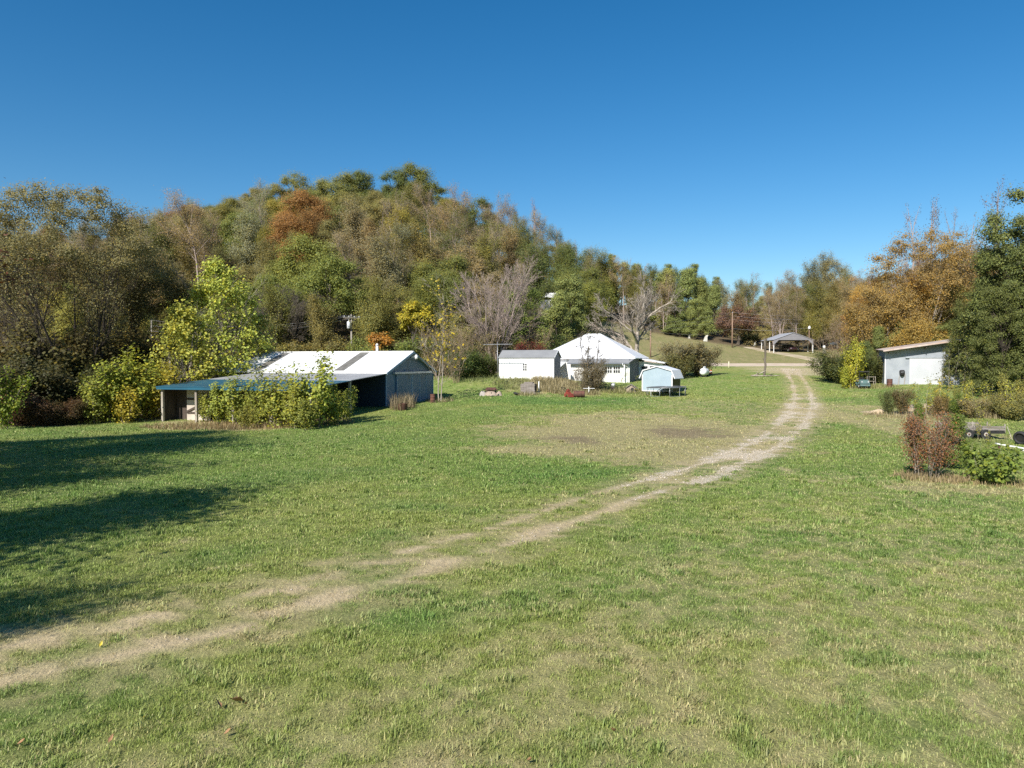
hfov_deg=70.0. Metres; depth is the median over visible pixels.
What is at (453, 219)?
bare tree
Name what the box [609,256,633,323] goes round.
bare tree
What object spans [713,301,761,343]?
broadleaf tree
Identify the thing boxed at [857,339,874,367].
cedar tree
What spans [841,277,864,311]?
bare tree
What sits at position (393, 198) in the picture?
thin tree
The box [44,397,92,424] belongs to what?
shrub
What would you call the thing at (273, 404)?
bush
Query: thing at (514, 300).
thin tree
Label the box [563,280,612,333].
broadleaf tree
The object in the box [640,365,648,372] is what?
window
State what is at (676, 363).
shrub
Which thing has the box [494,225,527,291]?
thin tree
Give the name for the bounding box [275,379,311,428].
sapling
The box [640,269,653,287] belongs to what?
thin tree
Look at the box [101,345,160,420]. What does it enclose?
sapling
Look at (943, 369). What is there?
sapling
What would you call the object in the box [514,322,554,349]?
bare shrub
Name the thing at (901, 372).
wall basket
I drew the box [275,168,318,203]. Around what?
broadleaf tree
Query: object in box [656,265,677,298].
thin tree
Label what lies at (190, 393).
stall door
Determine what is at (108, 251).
thin tree
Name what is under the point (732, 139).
sky
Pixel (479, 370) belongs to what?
shrub
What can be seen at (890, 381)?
barrel
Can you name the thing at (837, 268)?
thin tree
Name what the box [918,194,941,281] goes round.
bare tree
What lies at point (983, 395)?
brush clump
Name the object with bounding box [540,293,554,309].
cabin
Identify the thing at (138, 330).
broadleaf tree
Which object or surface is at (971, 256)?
bare tree
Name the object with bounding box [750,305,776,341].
cedar tree
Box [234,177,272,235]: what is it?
bare tree
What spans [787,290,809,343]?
thin tree
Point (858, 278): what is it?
bare tree
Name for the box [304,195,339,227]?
broadleaf tree
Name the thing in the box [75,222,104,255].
thin tree
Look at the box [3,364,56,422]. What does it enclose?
shrub
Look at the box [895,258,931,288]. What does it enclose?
bare tree
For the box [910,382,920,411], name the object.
sapling
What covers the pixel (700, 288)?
cedar tree
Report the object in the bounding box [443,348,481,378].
shrub
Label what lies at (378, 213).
broadleaf tree
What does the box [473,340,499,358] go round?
bare shrub
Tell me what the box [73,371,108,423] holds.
sapling
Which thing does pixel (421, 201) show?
bare tree
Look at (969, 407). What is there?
shrub
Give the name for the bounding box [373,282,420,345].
broadleaf tree
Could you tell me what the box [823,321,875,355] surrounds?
bare shrub
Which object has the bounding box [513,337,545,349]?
shrub
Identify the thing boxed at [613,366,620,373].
window
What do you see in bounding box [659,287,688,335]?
cedar tree
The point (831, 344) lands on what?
bare shrub
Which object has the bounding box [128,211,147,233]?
thin tree
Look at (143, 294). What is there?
spreading tree
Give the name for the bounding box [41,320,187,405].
shrub
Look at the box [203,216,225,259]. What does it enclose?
thin tree
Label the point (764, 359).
tree snag
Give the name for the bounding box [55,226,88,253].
bare tree
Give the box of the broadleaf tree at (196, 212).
[179,202,209,258]
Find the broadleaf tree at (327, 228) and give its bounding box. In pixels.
[284,217,345,256]
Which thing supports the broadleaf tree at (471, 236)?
on the ground at (738, 354)
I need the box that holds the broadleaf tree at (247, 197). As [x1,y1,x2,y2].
[236,186,264,213]
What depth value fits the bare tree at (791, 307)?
151.62 m
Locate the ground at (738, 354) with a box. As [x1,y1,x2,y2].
[0,236,1023,767]
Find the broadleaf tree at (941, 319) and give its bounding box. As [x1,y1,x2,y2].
[918,276,968,342]
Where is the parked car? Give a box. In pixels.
[780,345,796,351]
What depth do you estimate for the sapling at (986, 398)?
56.80 m
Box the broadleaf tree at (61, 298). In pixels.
[24,289,82,342]
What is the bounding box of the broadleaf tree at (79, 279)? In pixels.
[70,253,103,299]
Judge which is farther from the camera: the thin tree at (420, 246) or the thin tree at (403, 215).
the thin tree at (403, 215)
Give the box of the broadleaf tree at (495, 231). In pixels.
[473,219,507,270]
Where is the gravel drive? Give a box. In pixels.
[745,347,816,361]
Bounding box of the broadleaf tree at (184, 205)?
[162,203,199,220]
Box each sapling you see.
[0,365,35,428]
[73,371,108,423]
[83,392,110,420]
[85,357,137,422]
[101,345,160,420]
[101,382,143,422]
[124,357,187,419]
[149,362,179,412]
[194,391,212,421]
[206,379,232,422]
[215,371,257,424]
[234,404,256,428]
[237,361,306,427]
[244,390,268,424]
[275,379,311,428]
[286,349,337,427]
[293,398,320,429]
[318,379,356,424]
[332,390,357,419]
[838,365,850,388]
[839,340,864,387]
[849,334,867,376]
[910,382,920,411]
[920,380,943,398]
[921,377,935,409]
[930,377,956,403]
[935,347,950,382]
[936,348,965,386]
[959,355,984,389]
[959,381,972,416]
[960,347,973,388]
[973,401,984,433]
[978,383,996,402]
[981,380,991,409]
[998,380,1018,406]
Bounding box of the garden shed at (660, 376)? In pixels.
[639,366,683,392]
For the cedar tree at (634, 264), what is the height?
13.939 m
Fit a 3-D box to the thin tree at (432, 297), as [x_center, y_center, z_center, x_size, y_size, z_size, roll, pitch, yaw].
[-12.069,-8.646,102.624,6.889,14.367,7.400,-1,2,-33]
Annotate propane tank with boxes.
[699,366,708,376]
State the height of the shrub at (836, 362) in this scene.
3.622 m
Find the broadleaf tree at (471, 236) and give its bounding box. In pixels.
[441,230,495,267]
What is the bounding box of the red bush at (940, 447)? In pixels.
[896,406,964,477]
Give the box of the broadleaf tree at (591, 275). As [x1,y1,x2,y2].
[547,263,611,330]
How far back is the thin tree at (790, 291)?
193.29 m
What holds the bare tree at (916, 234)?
on the ground at (738, 354)
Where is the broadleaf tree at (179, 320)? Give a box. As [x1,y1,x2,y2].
[161,297,212,341]
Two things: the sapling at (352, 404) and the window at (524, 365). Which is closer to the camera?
the sapling at (352, 404)
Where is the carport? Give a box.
[761,332,812,352]
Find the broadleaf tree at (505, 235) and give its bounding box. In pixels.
[483,224,518,268]
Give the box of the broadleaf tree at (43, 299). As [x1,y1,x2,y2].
[7,283,78,332]
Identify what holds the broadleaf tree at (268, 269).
on the ground at (738, 354)
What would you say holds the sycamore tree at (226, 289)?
on the ground at (738, 354)
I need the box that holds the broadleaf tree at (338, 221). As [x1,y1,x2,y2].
[319,204,353,251]
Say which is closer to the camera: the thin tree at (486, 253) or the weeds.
the weeds
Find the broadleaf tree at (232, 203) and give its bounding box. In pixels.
[209,196,254,216]
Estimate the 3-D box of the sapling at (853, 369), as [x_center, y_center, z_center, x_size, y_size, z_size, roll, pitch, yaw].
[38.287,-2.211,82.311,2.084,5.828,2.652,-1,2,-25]
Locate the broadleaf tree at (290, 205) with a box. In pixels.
[269,193,308,218]
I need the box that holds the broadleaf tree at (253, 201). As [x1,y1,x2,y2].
[246,194,276,213]
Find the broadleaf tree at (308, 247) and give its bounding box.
[267,231,347,335]
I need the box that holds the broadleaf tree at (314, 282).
[286,252,379,338]
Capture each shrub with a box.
[0,318,161,395]
[0,329,100,369]
[0,347,124,420]
[0,356,79,422]
[0,393,48,425]
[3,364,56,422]
[14,394,85,425]
[30,358,108,412]
[40,345,140,378]
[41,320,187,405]
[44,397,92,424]
[90,322,226,401]
[274,339,326,351]
[275,342,318,351]
[316,339,366,350]
[322,332,388,350]
[339,333,417,350]
[370,342,398,350]
[392,339,444,353]
[402,332,464,374]
[416,341,477,374]
[418,326,462,379]
[434,323,470,377]
[440,327,477,382]
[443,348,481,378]
[454,330,494,375]
[461,350,495,377]
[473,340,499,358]
[480,354,498,376]
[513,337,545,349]
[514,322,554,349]
[533,334,576,349]
[547,335,576,346]
[572,368,593,390]
[589,362,608,390]
[654,339,709,375]
[656,351,696,375]
[681,339,725,375]
[805,354,844,380]
[806,317,848,357]
[806,343,873,382]
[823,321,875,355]
[834,351,881,380]
[835,310,873,354]
[865,357,882,382]
[877,389,897,413]
[891,387,915,414]
[924,393,950,415]
[940,390,968,414]
[958,397,991,417]
[973,393,1013,416]
[988,390,1023,420]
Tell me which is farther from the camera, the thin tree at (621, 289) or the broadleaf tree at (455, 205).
the broadleaf tree at (455, 205)
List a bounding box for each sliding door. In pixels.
[396,374,411,402]
[412,373,426,401]
[909,358,949,384]
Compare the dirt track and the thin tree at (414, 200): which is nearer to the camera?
the dirt track
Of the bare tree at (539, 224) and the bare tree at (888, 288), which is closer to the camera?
the bare tree at (888, 288)
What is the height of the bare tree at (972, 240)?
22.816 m
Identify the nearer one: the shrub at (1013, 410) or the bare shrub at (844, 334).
the shrub at (1013, 410)
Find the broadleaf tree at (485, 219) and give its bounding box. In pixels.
[480,211,501,236]
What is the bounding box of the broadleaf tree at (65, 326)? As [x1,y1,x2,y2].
[50,294,116,350]
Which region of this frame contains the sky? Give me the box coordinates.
[0,0,1023,307]
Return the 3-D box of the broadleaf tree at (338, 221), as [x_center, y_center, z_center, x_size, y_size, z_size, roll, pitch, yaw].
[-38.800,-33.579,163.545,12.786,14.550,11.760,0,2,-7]
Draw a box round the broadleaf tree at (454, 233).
[432,213,477,249]
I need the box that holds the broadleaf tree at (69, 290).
[42,282,82,324]
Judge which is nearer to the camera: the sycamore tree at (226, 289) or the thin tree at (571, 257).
the sycamore tree at (226, 289)
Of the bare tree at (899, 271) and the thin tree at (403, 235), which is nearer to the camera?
the bare tree at (899, 271)
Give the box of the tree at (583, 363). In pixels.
[571,327,611,389]
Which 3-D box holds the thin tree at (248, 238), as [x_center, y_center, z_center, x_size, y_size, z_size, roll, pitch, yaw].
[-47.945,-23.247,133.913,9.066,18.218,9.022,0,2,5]
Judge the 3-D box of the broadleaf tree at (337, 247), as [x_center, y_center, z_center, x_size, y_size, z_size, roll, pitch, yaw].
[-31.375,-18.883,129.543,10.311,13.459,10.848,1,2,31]
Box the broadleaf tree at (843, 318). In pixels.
[839,297,870,345]
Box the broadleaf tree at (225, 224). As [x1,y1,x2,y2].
[202,209,264,281]
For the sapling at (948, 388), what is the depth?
56.96 m
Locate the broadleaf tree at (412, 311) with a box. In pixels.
[396,300,433,341]
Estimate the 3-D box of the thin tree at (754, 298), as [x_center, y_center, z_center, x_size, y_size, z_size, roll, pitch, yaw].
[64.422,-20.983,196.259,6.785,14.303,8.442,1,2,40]
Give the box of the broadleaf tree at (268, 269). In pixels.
[260,255,310,309]
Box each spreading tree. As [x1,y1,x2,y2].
[0,177,170,374]
[0,214,84,349]
[74,245,205,346]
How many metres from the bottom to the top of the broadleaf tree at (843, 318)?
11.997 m
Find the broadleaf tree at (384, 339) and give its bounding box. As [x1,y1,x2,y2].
[365,331,393,350]
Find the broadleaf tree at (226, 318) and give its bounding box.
[203,298,242,338]
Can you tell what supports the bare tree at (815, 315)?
on the ground at (738, 354)
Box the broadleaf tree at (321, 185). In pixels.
[309,167,362,205]
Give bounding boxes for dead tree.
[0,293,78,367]
[584,263,684,352]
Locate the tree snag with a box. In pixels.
[763,338,766,374]
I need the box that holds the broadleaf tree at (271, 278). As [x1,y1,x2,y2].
[236,269,296,334]
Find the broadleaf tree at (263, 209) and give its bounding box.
[247,201,273,224]
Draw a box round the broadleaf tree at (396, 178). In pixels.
[372,166,417,200]
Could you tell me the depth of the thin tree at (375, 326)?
103.87 m
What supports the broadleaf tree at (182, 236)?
on the ground at (738, 354)
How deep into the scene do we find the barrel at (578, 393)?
74.69 m
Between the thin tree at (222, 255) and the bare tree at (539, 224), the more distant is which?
the bare tree at (539, 224)
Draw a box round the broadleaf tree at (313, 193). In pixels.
[292,186,321,209]
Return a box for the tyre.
[1013,431,1023,444]
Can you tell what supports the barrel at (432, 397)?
on the ground at (738, 354)
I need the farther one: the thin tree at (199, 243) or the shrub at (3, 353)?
the thin tree at (199, 243)
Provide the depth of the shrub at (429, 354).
95.53 m
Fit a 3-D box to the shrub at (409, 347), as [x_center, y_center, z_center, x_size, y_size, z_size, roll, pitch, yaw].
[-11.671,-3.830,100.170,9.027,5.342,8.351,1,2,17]
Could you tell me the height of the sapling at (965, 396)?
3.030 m
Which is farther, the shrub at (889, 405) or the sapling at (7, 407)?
the shrub at (889, 405)
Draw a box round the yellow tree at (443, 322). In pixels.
[413,263,472,400]
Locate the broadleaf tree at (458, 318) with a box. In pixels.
[449,301,505,355]
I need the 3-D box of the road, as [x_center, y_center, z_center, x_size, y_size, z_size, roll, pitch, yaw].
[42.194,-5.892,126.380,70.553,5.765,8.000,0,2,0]
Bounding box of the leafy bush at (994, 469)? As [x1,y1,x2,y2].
[960,435,1023,483]
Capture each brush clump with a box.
[932,386,943,402]
[951,385,961,401]
[959,380,974,404]
[980,393,989,413]
[997,371,1021,404]
[1014,380,1023,398]
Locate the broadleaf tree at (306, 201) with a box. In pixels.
[270,186,338,242]
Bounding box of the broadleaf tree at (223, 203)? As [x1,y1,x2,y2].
[205,195,245,210]
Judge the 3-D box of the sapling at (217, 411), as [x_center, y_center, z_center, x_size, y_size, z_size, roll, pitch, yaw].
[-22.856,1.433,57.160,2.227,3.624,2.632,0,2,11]
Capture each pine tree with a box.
[608,253,619,282]
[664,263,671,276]
[690,264,699,298]
[710,276,719,321]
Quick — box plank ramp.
[995,443,1023,450]
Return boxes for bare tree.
[35,218,68,249]
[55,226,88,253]
[61,217,100,264]
[121,217,160,285]
[122,207,157,235]
[148,210,175,226]
[150,185,228,300]
[152,201,169,220]
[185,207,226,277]
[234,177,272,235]
[327,231,366,323]
[367,228,415,303]
[378,187,409,238]
[403,179,444,240]
[423,181,472,245]
[426,207,470,269]
[439,201,470,243]
[448,189,483,256]
[451,255,548,372]
[470,213,508,284]
[474,190,516,273]
[498,200,526,254]
[511,212,522,230]
[527,210,554,250]
[529,229,553,265]
[532,198,541,237]
[539,222,572,266]
[576,246,604,286]
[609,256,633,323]
[652,273,675,333]
[738,270,762,328]
[756,278,791,346]
[759,277,790,349]
[761,287,774,313]
[769,281,792,333]
[778,282,808,346]
[782,269,805,290]
[800,285,825,343]
[840,268,853,291]
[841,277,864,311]
[846,269,866,301]
[874,259,910,301]
[888,235,911,303]
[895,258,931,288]
[901,204,927,283]
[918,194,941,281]
[937,209,963,258]
[963,213,985,348]
[963,245,980,273]
[975,181,1012,271]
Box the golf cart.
[854,371,870,387]
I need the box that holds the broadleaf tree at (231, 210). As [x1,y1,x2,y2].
[210,206,244,238]
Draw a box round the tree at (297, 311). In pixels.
[219,283,322,347]
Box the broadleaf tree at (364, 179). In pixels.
[326,168,383,207]
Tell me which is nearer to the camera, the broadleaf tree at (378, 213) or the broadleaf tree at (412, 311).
the broadleaf tree at (412, 311)
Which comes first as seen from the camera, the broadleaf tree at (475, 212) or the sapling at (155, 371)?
the sapling at (155, 371)
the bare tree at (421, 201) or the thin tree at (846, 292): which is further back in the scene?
the bare tree at (421, 201)
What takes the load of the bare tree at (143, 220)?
on the ground at (738, 354)
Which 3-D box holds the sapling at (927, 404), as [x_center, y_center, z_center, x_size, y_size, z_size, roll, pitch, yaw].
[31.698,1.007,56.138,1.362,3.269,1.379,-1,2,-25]
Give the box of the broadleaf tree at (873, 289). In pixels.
[851,278,893,298]
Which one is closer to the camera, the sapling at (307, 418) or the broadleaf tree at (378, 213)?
the sapling at (307, 418)
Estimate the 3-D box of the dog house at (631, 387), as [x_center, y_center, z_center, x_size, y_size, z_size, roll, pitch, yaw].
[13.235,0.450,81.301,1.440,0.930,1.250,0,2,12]
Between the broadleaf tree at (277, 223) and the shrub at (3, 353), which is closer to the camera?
the shrub at (3, 353)
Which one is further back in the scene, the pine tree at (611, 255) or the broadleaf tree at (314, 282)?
the pine tree at (611, 255)
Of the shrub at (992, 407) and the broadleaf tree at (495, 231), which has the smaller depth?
the shrub at (992, 407)
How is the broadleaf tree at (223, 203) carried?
on the ground at (738, 354)
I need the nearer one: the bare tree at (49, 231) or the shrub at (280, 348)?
the shrub at (280, 348)
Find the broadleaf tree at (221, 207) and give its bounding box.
[202,201,240,240]
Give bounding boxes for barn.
[155,343,436,423]
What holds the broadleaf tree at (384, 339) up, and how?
on the ground at (738, 354)
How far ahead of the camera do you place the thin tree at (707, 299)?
185.87 m
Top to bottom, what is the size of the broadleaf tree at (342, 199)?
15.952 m
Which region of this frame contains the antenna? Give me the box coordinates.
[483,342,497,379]
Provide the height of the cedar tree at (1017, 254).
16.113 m
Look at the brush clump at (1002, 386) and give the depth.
58.07 m
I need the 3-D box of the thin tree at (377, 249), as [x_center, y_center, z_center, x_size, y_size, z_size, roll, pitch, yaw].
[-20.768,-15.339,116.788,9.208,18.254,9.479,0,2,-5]
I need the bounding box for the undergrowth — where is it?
[12,242,967,378]
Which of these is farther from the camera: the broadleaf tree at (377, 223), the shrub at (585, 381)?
the broadleaf tree at (377, 223)
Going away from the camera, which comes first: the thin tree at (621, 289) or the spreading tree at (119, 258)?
the spreading tree at (119, 258)
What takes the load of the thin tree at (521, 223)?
on the ground at (738, 354)
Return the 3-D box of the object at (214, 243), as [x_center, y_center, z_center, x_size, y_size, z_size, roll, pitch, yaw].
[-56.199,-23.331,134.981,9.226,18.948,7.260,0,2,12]
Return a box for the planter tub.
[398,403,407,410]
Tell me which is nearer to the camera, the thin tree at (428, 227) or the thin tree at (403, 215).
the thin tree at (403, 215)
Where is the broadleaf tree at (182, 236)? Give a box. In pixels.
[153,215,210,278]
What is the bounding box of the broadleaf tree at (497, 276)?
[454,267,508,312]
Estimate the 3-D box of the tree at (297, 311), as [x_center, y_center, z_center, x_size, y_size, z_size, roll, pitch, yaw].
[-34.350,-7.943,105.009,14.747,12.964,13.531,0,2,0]
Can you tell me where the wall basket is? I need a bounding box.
[899,370,904,375]
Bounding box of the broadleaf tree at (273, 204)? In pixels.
[255,197,297,244]
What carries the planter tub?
on the ground at (738, 354)
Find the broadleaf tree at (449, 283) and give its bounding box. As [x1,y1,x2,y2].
[414,269,470,341]
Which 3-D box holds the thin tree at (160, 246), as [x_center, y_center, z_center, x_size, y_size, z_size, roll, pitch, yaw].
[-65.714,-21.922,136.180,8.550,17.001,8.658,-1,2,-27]
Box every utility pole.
[343,314,359,342]
[731,312,732,347]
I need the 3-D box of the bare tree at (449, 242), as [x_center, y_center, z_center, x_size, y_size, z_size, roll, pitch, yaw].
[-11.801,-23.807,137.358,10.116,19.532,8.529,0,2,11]
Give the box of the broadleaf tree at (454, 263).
[401,251,478,331]
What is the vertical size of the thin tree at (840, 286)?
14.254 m
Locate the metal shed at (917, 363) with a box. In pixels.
[875,339,962,384]
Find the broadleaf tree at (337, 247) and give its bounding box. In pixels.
[324,242,356,308]
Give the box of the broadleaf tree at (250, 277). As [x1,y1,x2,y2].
[211,261,261,317]
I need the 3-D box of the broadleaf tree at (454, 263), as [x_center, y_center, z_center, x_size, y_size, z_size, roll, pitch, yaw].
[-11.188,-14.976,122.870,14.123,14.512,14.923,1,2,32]
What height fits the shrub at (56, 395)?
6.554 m
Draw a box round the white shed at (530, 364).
[498,350,561,378]
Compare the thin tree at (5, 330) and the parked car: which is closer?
the thin tree at (5, 330)
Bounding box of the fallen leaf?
[228,697,243,700]
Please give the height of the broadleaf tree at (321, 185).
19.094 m
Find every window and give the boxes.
[522,363,526,370]
[605,366,611,373]
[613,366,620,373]
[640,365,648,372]
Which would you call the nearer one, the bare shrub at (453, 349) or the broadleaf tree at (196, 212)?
the bare shrub at (453, 349)
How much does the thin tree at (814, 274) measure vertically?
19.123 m
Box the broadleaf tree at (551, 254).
[544,244,556,268]
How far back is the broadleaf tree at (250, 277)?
117.59 m
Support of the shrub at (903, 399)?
on the ground at (738, 354)
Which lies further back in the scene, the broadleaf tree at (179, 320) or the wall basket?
the broadleaf tree at (179, 320)
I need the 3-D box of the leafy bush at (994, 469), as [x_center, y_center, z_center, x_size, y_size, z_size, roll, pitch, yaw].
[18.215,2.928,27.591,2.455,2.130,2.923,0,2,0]
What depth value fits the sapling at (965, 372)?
75.00 m
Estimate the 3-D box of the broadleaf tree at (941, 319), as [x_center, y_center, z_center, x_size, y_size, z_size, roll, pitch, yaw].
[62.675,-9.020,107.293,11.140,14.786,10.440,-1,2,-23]
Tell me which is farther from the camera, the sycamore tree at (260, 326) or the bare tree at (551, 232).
the bare tree at (551, 232)
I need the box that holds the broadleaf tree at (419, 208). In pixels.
[401,195,433,229]
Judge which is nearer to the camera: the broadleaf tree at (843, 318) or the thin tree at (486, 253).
the broadleaf tree at (843, 318)
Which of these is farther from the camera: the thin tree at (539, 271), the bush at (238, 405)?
the thin tree at (539, 271)
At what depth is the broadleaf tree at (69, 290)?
119.41 m
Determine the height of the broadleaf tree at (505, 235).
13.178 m
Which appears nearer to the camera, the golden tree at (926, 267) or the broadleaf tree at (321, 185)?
the golden tree at (926, 267)
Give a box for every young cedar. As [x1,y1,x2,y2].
[908,402,928,445]
[931,413,976,467]
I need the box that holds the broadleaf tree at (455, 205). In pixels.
[435,197,462,229]
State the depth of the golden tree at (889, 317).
98.17 m
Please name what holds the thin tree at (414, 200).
on the ground at (738, 354)
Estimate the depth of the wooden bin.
78.12 m
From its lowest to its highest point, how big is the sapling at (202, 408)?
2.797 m
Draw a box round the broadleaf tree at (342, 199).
[334,192,373,230]
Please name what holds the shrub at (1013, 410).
on the ground at (738, 354)
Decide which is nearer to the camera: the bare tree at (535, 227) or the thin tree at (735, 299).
the thin tree at (735, 299)
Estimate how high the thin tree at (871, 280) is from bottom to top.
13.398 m
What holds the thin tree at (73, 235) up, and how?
on the ground at (738, 354)
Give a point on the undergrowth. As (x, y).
(751, 342)
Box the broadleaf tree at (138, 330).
[92,313,153,347]
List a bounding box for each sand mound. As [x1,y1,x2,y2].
[869,409,883,412]
[909,403,934,410]
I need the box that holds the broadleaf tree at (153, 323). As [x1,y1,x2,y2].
[114,308,158,341]
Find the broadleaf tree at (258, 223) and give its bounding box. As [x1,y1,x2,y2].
[230,210,273,241]
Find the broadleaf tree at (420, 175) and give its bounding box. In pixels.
[389,160,439,210]
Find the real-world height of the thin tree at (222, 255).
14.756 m
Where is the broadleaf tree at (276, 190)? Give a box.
[258,182,291,224]
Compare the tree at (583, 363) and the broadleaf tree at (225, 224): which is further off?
the broadleaf tree at (225, 224)
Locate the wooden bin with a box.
[520,382,536,393]
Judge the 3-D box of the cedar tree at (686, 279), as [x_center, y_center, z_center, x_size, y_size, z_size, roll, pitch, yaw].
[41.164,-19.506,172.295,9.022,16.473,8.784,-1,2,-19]
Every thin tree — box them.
[0,303,16,360]
[33,312,64,345]
[63,225,92,248]
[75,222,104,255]
[78,248,123,304]
[97,237,124,291]
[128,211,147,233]
[135,238,172,335]
[140,219,183,281]
[144,209,179,270]
[170,216,203,283]
[192,222,210,279]
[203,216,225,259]
[206,242,245,295]
[222,205,266,281]
[242,225,281,267]
[248,236,280,290]
[255,278,302,351]
[284,286,315,347]
[288,206,331,271]
[302,291,339,350]
[331,192,374,279]
[346,208,369,255]
[349,273,402,350]
[354,229,408,316]
[357,213,394,293]
[377,217,417,296]
[379,194,412,240]
[382,201,414,264]
[399,271,452,344]
[400,182,425,247]
[402,218,438,290]
[416,209,446,248]
[464,232,506,292]
[466,213,480,249]
[487,296,506,349]
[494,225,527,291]
[498,226,533,279]
[500,278,528,334]
[505,239,560,336]
[510,214,530,250]
[511,247,547,317]
[516,224,540,260]
[533,242,558,289]
[548,243,570,289]
[551,239,596,293]
[554,239,581,275]
[579,246,596,279]
[584,244,618,312]
[596,255,622,316]
[617,265,638,308]
[624,262,653,313]
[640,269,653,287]
[644,262,659,299]
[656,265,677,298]
[671,264,679,296]
[701,282,720,320]
[712,279,732,309]
[720,288,750,344]
[731,277,752,306]
[742,280,762,315]
[760,281,774,306]
[781,282,798,327]
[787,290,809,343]
[792,292,822,350]
[793,280,821,333]
[797,256,827,302]
[797,273,822,297]
[806,279,835,343]
[809,247,841,296]
[817,292,845,347]
[822,278,844,320]
[823,257,853,292]
[830,276,847,312]
[830,283,860,332]
[841,286,874,352]
[845,282,890,352]
[848,274,864,290]
[861,273,883,292]
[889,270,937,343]
[932,284,972,350]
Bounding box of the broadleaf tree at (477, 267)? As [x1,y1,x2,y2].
[438,243,490,303]
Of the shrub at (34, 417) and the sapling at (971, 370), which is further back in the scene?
the sapling at (971, 370)
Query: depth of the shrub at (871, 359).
84.88 m
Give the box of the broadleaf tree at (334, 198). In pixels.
[329,189,360,230]
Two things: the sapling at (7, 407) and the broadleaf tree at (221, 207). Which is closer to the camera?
the sapling at (7, 407)
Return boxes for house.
[553,334,666,382]
[624,384,637,391]
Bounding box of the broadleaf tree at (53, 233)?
[33,229,68,244]
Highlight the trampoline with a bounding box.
[646,386,685,396]
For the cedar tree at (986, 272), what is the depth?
76.30 m
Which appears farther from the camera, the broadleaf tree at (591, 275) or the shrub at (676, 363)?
the broadleaf tree at (591, 275)
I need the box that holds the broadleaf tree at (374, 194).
[361,190,390,227]
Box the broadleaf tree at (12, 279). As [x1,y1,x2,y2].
[0,177,53,303]
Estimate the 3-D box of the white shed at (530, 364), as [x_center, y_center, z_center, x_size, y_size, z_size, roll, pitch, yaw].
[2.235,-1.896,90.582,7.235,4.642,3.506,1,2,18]
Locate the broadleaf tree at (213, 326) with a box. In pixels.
[182,309,232,353]
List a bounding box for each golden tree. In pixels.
[840,283,939,348]
[861,226,978,331]
[882,316,954,347]
[910,230,1005,353]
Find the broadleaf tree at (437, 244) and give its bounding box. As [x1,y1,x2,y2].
[403,232,451,270]
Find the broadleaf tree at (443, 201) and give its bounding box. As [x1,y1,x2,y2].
[429,197,469,237]
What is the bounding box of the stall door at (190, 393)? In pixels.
[187,390,210,420]
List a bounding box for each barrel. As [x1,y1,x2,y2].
[430,394,434,402]
[573,391,584,396]
[887,379,892,386]
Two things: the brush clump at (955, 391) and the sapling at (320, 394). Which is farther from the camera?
the brush clump at (955, 391)
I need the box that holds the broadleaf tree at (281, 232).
[259,210,320,276]
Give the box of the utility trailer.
[935,422,1012,439]
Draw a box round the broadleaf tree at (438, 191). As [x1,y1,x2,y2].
[407,181,463,221]
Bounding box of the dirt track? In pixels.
[0,369,825,719]
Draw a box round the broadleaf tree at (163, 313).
[158,287,191,325]
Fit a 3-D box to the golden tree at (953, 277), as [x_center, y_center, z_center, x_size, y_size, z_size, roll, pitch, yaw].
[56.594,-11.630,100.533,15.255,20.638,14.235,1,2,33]
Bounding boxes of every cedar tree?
[537,289,575,349]
[548,272,591,342]
[584,301,602,330]
[603,283,622,313]
[614,260,629,306]
[624,262,642,300]
[644,271,675,327]
[654,266,682,329]
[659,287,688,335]
[673,266,702,328]
[683,296,710,338]
[693,276,711,329]
[702,283,723,335]
[739,306,758,341]
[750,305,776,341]
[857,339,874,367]
[871,325,886,367]
[883,321,901,347]
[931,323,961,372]
[941,291,991,386]
[952,182,1023,391]
[961,241,1023,388]
[964,281,1023,394]
[984,241,1023,389]
[990,228,1023,334]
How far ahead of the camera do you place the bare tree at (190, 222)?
128.27 m
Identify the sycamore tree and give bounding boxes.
[137,299,226,396]
[159,255,277,382]
[229,309,284,360]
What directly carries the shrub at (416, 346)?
on the ground at (738, 354)
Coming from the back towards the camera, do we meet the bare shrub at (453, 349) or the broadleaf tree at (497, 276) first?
the broadleaf tree at (497, 276)
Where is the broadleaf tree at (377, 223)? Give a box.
[372,201,395,232]
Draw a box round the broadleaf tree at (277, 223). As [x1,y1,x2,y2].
[269,209,299,246]
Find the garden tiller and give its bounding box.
[561,387,572,396]
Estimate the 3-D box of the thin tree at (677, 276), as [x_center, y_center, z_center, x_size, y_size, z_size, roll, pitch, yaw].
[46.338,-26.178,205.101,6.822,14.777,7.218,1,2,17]
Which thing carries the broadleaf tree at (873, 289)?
on the ground at (738, 354)
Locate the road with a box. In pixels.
[554,342,873,365]
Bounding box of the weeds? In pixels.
[22,374,1023,487]
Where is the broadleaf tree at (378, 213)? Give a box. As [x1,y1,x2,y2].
[357,196,408,238]
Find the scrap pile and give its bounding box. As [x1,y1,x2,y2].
[480,387,501,395]
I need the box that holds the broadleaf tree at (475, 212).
[458,194,504,247]
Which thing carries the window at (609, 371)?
in the house at (631, 363)
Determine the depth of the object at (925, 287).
102.86 m
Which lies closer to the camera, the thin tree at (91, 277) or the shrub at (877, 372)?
the shrub at (877, 372)
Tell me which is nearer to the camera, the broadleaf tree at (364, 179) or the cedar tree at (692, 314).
the cedar tree at (692, 314)
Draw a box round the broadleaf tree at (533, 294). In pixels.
[498,286,551,350]
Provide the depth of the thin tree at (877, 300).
101.47 m
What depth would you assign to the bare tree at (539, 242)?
168.84 m

